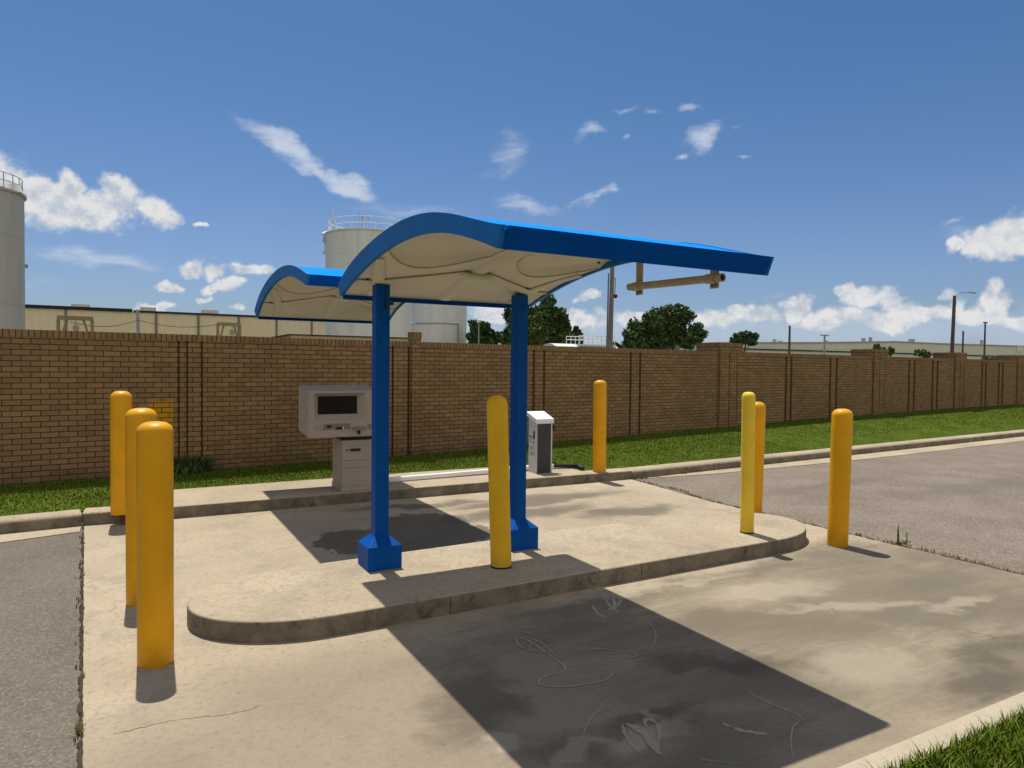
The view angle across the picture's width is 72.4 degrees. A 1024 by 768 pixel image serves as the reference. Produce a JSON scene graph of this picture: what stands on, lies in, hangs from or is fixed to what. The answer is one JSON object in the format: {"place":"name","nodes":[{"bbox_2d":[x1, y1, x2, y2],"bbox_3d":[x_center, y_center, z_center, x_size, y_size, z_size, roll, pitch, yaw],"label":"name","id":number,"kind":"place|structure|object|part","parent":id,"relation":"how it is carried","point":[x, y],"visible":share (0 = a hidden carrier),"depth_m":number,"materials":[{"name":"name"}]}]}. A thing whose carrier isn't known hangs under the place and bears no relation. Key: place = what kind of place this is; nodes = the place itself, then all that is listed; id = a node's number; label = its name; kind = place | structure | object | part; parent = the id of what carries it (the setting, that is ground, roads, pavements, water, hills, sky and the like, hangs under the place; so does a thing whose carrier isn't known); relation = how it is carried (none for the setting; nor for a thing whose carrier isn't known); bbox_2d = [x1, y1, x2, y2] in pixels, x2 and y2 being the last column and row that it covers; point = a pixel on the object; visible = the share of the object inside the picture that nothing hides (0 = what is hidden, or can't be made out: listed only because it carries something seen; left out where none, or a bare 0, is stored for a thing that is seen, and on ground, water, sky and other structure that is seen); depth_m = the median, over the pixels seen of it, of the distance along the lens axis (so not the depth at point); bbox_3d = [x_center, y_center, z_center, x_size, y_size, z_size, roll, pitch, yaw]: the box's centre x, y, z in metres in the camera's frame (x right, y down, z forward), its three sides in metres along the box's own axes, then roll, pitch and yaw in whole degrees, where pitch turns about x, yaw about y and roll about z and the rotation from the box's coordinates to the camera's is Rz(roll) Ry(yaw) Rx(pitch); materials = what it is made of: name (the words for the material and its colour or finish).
{"place":"outdoors","nodes":[
{"label":"outdoors","id":0,"kind":"place"},
{"bbox_2d":[0,441,1023,767],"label":"asphalt road","id":1,"kind":"structure","parent":0,"point":[966,503],"depth_m":6.79,"materials":[{"name":"grey asphalt"}]},
{"bbox_2d":[0,526,80,541],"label":"gutter","id":2,"kind":"object","parent":1,"relation":"on","point":[23,535],"visible":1,"depth_m":6.61,"materials":[{"name":"concrete"}]},
{"bbox_2d":[0,509,81,533],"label":"kerb","id":3,"kind":"structure","parent":1,"relation":"on","point":[37,521],"depth_m":6.77,"materials":[{"name":"concrete"}]},
{"bbox_2d":[638,436,1023,478],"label":"gutter","id":4,"kind":"object","parent":1,"relation":"on","point":[896,452],"visible":0.93,"depth_m":13.45,"materials":[{"name":"concrete"}]},
{"bbox_2d":[891,525,910,545],"bbox_3d":[3.659,1.410,6.560,0.267,0.196,0.099,0,2,-29],"label":"dry weed","id":5,"kind":"object","parent":1,"relation":"on","point":[903,542],"visible":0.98,"depth_m":6.53,"materials":[{"name":"brown plant"}]},
{"bbox_2d":[0,404,1023,515],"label":"lawn","id":6,"kind":"structure","parent":0,"point":[873,437],"depth_m":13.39,"materials":[{"name":"green plant"}]},
{"bbox_2d":[174,453,216,474],"bbox_3d":[-4.209,1.034,9.126,0.791,0.291,0.559,0,2,-29],"label":"weed clump","id":7,"kind":"object","parent":6,"relation":"on","point":[189,464],"visible":0.97,"depth_m":9.10,"materials":[{"name":"green plant"}]},
{"bbox_2d":[0,0,1023,345],"label":"sky","id":8,"kind":"structure","parent":0,"point":[168,155],"materials":[{"name":"blue"}]},
{"bbox_2d":[76,479,1023,767],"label":"concrete pad","id":9,"kind":"object","parent":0,"point":[816,651],"visible":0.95,"depth_m":3.86,"materials":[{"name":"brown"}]},
{"bbox_2d":[110,391,131,524],"bbox_3d":[-3.909,0.740,7.007,0.196,1.345,0.196,0,2,-29],"label":"bollard","id":10,"kind":"object","parent":9,"relation":"on","point":[120,404],"visible":0.8,"depth_m":6.92,"materials":[{"name":"yellow metal"}]},
{"bbox_2d":[125,408,156,606],"bbox_3d":[-2.504,0.821,4.734,0.192,1.320,0.192,0,2,-29],"label":"bollard","id":11,"kind":"object","parent":9,"relation":"on","point":[135,418],"visible":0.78,"depth_m":4.65,"materials":[{"name":"yellow metal"}]},
{"bbox_2d":[136,421,173,668],"bbox_3d":[-1.929,0.857,3.786,0.180,1.310,0.180,0,2,-29],"label":"bollard","id":12,"kind":"object","parent":9,"relation":"on","point":[155,527],"visible":1,"depth_m":3.71,"materials":[{"name":"yellow metal"}]},
{"bbox_2d":[187,512,805,642],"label":"traffic island","id":13,"kind":"structure","parent":9,"relation":"on","point":[313,601],"depth_m":5.01,"materials":[{"name":"concrete"}]},
{"bbox_2d":[487,395,511,569],"bbox_3d":[-0.095,0.725,5.216,0.205,1.283,0.161,0,2,-29],"label":"bollard","id":14,"kind":"object","parent":13,"relation":"on","point":[498,480],"visible":1,"depth_m":5.15,"materials":[{"name":"yellow plastic"}]},
{"bbox_2d":[338,212,773,571],"bbox_3d":[0.037,0.208,4.617,1.679,2.351,2.710,0,2,-29],"label":"canopy","id":15,"kind":"object","parent":13,"relation":"on","point":[516,268],"visible":1,"depth_m":5.11,"materials":[{"name":"blue metal"}]},
{"bbox_2d":[626,263,725,294],"bbox_3d":[0.984,-0.722,4.301,0.058,0.328,0.840,0,2,-29],"label":"clearance bar","id":16,"kind":"object","parent":15,"relation":"hanging from","point":[713,278],"visible":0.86,"depth_m":4.27,"materials":[{"name":"brown metal"}]},
{"bbox_2d":[740,392,755,533],"bbox_3d":[2.152,0.715,6.388,0.131,1.288,0.124,0,2,-29],"label":"bollard","id":17,"kind":"object","parent":13,"relation":"on","point":[747,463],"visible":1,"depth_m":6.34,"materials":[{"name":"yellow plastic"}]},
{"bbox_2d":[70,454,1022,741],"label":"weeds","id":18,"kind":"object","parent":9,"relation":"on","point":[76,728],"visible":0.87,"depth_m":6.06,"materials":[{"name":"green plant"}]},
{"bbox_2d":[754,402,765,512],"bbox_3d":[2.698,0.826,7.774,0.216,1.260,0.188,0,2,-29],"label":"bollard","id":19,"kind":"object","parent":9,"relation":"on","point":[760,414],"visible":0.45,"depth_m":7.68,"materials":[{"name":"yellow metal"}]},
{"bbox_2d":[827,409,852,547],"bbox_3d":[3.032,0.861,6.475,0.208,1.265,0.180,0,2,-29],"label":"bollard","id":20,"kind":"object","parent":9,"relation":"on","point":[839,477],"visible":1,"depth_m":6.40,"materials":[{"name":"yellow metal"}]},
{"bbox_2d":[864,702,1023,767],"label":"grass","id":21,"kind":"structure","parent":0,"point":[1003,742],"depth_m":2.73,"materials":[{"name":"green plant"}]},
{"bbox_3d":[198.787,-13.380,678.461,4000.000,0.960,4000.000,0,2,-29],"label":"ground","id":22,"kind":"structure","parent":0,"visible":0},
{"bbox_2d":[0,171,27,328],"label":"storage tank","id":23,"kind":"object","parent":22,"relation":"on","point":[13,199],"visible":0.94,"depth_m":24.27,"materials":[{"name":"metal"}]},
{"bbox_2d":[56,315,93,331],"bbox_3d":[-17.992,-1.049,28.871,1.308,3.488,0.240,0,2,-29],"label":"pipe gantry","id":24,"kind":"object","parent":22,"relation":"on","point":[75,318],"visible":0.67,"depth_m":28.76,"materials":[{"name":"brown metal"}]},
{"bbox_2d":[82,506,120,525],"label":"kerb","id":25,"kind":"structure","parent":22,"relation":"on","point":[96,515],"depth_m":7.02,"materials":[{"name":"concrete"}]},
{"bbox_2d":[136,310,139,332],"bbox_3d":[-18.788,-1.456,35.288,0.271,4.557,0.207,0,2,-29],"label":"utility pole","id":26,"kind":"object","parent":22,"relation":"on","point":[137,322],"visible":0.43,"depth_m":35.16,"materials":[{"name":"metal"}]},
{"bbox_2d":[72,320,136,326],"bbox_3d":[-18.406,-2.841,31.862,0.025,0.587,6.589,0,1,-7],"label":"overhead wire","id":27,"kind":"object","parent":26,"relation":"attached to","point":[103,326],"visible":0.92,"depth_m":31.41,"materials":[{"name":"black metal"}]},
{"bbox_2d":[139,320,216,326],"bbox_3d":[-16.491,-2.995,34.671,4.635,0.387,0.025,1,2,12],"label":"overhead wire","id":28,"kind":"object","parent":26,"relation":"attached to","point":[175,326],"visible":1,"depth_m":34.75,"materials":[{"name":"black metal"}]},
{"bbox_2d":[25,304,324,336],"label":"beige warehouse","id":29,"kind":"structure","parent":22,"relation":"on","point":[40,317],"depth_m":48.37,"materials":[{"name":"metal"}]},
{"bbox_2d":[216,322,240,335],"bbox_3d":[-13.946,-1.214,34.500,1.132,3.610,0.240,0,2,-29],"label":"pipe gantry","id":30,"kind":"object","parent":22,"relation":"on","point":[232,331],"visible":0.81,"depth_m":34.43,"materials":[{"name":"brown metal"}]},
{"bbox_2d":[274,334,407,340],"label":"shed","id":31,"kind":"structure","parent":22,"relation":"on","point":[338,337],"depth_m":24.06,"materials":[{"name":"beige"}]},
{"bbox_2d":[322,209,410,336],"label":"storage tank","id":32,"kind":"object","parent":22,"relation":"on","point":[344,248],"visible":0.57,"depth_m":42.55,"materials":[{"name":"metal"}]},
{"bbox_2d":[174,465,592,518],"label":"equipment platform","id":33,"kind":"structure","parent":22,"relation":"on","point":[207,501],"depth_m":8.31,"materials":[{"name":"concrete"}]},
{"bbox_2d":[254,265,403,323],"bbox_3d":[-1.786,0.029,7.924,1.704,2.500,2.994,0,2,-29],"label":"canopy","id":34,"kind":"object","parent":33,"relation":"on","point":[294,293],"visible":0.45,"depth_m":8.41,"materials":[{"name":"blue paint"}]},
{"bbox_2d":[299,385,371,491],"bbox_3d":[-2.060,0.643,8.381,0.856,1.240,0.560,0,2,-29],"label":"payment kiosk","id":35,"kind":"object","parent":33,"relation":"on","point":[341,415],"visible":0.85,"depth_m":8.24,"materials":[{"name":"grey paint"}]},
{"bbox_2d":[389,464,584,481],"bbox_3d":[-0.301,1.215,9.652,3.009,0.072,0.319,0,2,-29],"label":"fallen boom","id":36,"kind":"object","parent":33,"relation":"on","point":[439,475],"visible":0.82,"depth_m":9.39,"materials":[{"name":"white paint"}]},
{"bbox_2d":[527,411,554,472],"bbox_3d":[0.438,0.820,9.958,0.378,0.854,0.280,0,2,-29],"label":"barrier cabinet","id":37,"kind":"object","parent":33,"relation":"on","point":[541,426],"visible":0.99,"depth_m":9.84,"materials":[{"name":"white plastic"}]},
{"bbox_3d":[0.449,0.904,9.831,0.218,0.687,0.018,0,2,-29],"label":"front door","id":38,"kind":"part","parent":37,"relation":"part of","materials":[{"name":"grey metal"}]},
{"bbox_2d":[410,303,466,342],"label":"storage tank","id":39,"kind":"object","parent":22,"relation":"on","point":[439,323],"visible":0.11,"depth_m":53.63,"materials":[{"name":"metal"}]},
{"bbox_2d":[477,319,480,343],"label":"yard lamp","id":40,"kind":"object","parent":22,"relation":"on","point":[478,321],"visible":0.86,"depth_m":44.31,"materials":[{"name":"metal"}]},
{"bbox_2d":[465,319,500,343],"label":"tree","id":41,"kind":"object","parent":22,"relation":"on","point":[488,334],"visible":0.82,"depth_m":52.80,"materials":[{"name":"green plant"}]},
{"bbox_2d":[0,329,1023,484],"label":"brick wall","id":42,"kind":"structure","parent":22,"relation":"on","point":[229,402],"depth_m":11.01,"materials":[{"name":"brown brick"}]},
{"bbox_2d":[496,294,576,345],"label":"tree","id":43,"kind":"object","parent":22,"relation":"on","point":[557,322],"visible":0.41,"depth_m":50.73,"materials":[{"name":"green plant"}]},
{"bbox_2d":[528,311,548,345],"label":"tree","id":44,"kind":"object","parent":22,"relation":"on","point":[537,331],"visible":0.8,"depth_m":41.42,"materials":[{"name":"green plant"}]},
{"bbox_2d":[572,326,582,343],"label":"tree","id":45,"kind":"object","parent":22,"relation":"on","point":[577,330],"visible":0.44,"depth_m":59.56,"materials":[{"name":"green plant"}]},
{"bbox_2d":[543,335,617,347],"bbox_3d":[3.040,-0.651,31.290,3.335,3.001,2.000,0,2,-29],"label":"white tank","id":46,"kind":"object","parent":22,"relation":"on","point":[580,345],"visible":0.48,"depth_m":30.96,"materials":[{"name":"metal"}]},
{"bbox_2d":[606,273,608,347],"bbox_3d":[3.901,-1.658,28.764,0.127,5.764,0.080,0,2,-29],"label":"steel rod","id":47,"kind":"object","parent":22,"relation":"on","point":[607,313],"visible":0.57,"depth_m":28.71,"materials":[{"name":"grey metal"}]},
{"bbox_2d":[584,468,631,481],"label":"kerb","id":48,"kind":"structure","parent":22,"relation":"on","point":[614,474],"depth_m":10.05,"materials":[{"name":"concrete"}]},
{"bbox_2d":[593,380,606,472],"bbox_3d":[1.255,0.600,10.010,0.191,1.313,0.186,0,2,-29],"label":"bollard","id":49,"kind":"object","parent":48,"relation":"on","point":[599,424],"visible":1,"depth_m":9.93,"materials":[{"name":"yellow metal"}]},
{"bbox_2d":[608,267,617,347],"bbox_3d":[4.042,-1.839,28.347,0.438,6.153,0.225,0,2,-11],"label":"steel mast","id":50,"kind":"object","parent":22,"relation":"on","point":[612,295],"visible":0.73,"depth_m":28.25,"materials":[{"name":"grey metal"}]},
{"bbox_2d":[613,342,624,347],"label":"shrub","id":51,"kind":"object","parent":22,"relation":"on","point":[618,345],"visible":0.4,"depth_m":68.28,"materials":[{"name":"green plant"}]},
{"bbox_2d":[620,303,708,349],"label":"tree","id":52,"kind":"object","parent":22,"relation":"on","point":[664,326],"visible":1,"depth_m":53.73,"materials":[{"name":"green plant"}]},
{"bbox_2d":[729,330,759,351],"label":"tree","id":53,"kind":"object","parent":22,"relation":"on","point":[749,338],"visible":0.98,"depth_m":71.02,"materials":[{"name":"green plant"}]},
{"bbox_2d":[788,326,790,352],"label":"utility pole","id":54,"kind":"object","parent":22,"relation":"on","point":[789,340],"visible":0.43,"depth_m":55.12,"materials":[{"name":"grey metal"}]},
{"bbox_2d":[622,429,1023,478],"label":"kerb","id":55,"kind":"structure","parent":22,"relation":"on","point":[681,467],"depth_m":12.55,"materials":[{"name":"concrete"}]},
{"bbox_2d":[820,335,828,354],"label":"utility pole","id":56,"kind":"object","parent":22,"relation":"on","point":[824,341],"visible":0.52,"depth_m":150.32,"materials":[{"name":"metal"}]},
{"bbox_2d":[633,337,1023,358],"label":"grey warehouse","id":57,"kind":"structure","parent":22,"relation":"on","point":[911,346],"depth_m":193.58,"materials":[{"name":"beige"}]},
{"bbox_2d":[873,343,894,356],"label":"shrub","id":58,"kind":"object","parent":22,"relation":"on","point":[891,351],"visible":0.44,"depth_m":54.55,"materials":[{"name":"green plant"}]},
{"bbox_2d":[913,349,931,357],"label":"shrub","id":59,"kind":"object","parent":22,"relation":"on","point":[923,353],"visible":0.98,"depth_m":66.83,"materials":[{"name":"green plant"}]},
{"bbox_2d":[838,692,1023,767],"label":"kerb","id":60,"kind":"structure","parent":22,"relation":"on","point":[945,733],"depth_m":2.88,"materials":[{"name":"concrete"}]},
{"bbox_2d":[950,292,976,351],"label":"street lamp","id":61,"kind":"object","parent":22,"relation":"on","point":[952,340],"visible":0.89,"depth_m":62.28,"materials":[{"name":"metal"}]},
{"bbox_2d":[962,331,964,352],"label":"utility pole","id":62,"kind":"object","parent":22,"relation":"on","point":[963,334],"visible":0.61,"depth_m":70.17,"materials":[{"name":"metal"}]},
{"bbox_2d":[983,322,987,359],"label":"utility pole","id":63,"kind":"object","parent":22,"relation":"on","point":[984,350],"visible":0.64,"depth_m":79.25,"materials":[{"name":"grey metal"}]},
{"bbox_2d":[980,356,996,359],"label":"shrub","id":64,"kind":"object","parent":22,"relation":"on","point":[990,358],"visible":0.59,"depth_m":81.03,"materials":[{"name":"green plant"}]}
]}

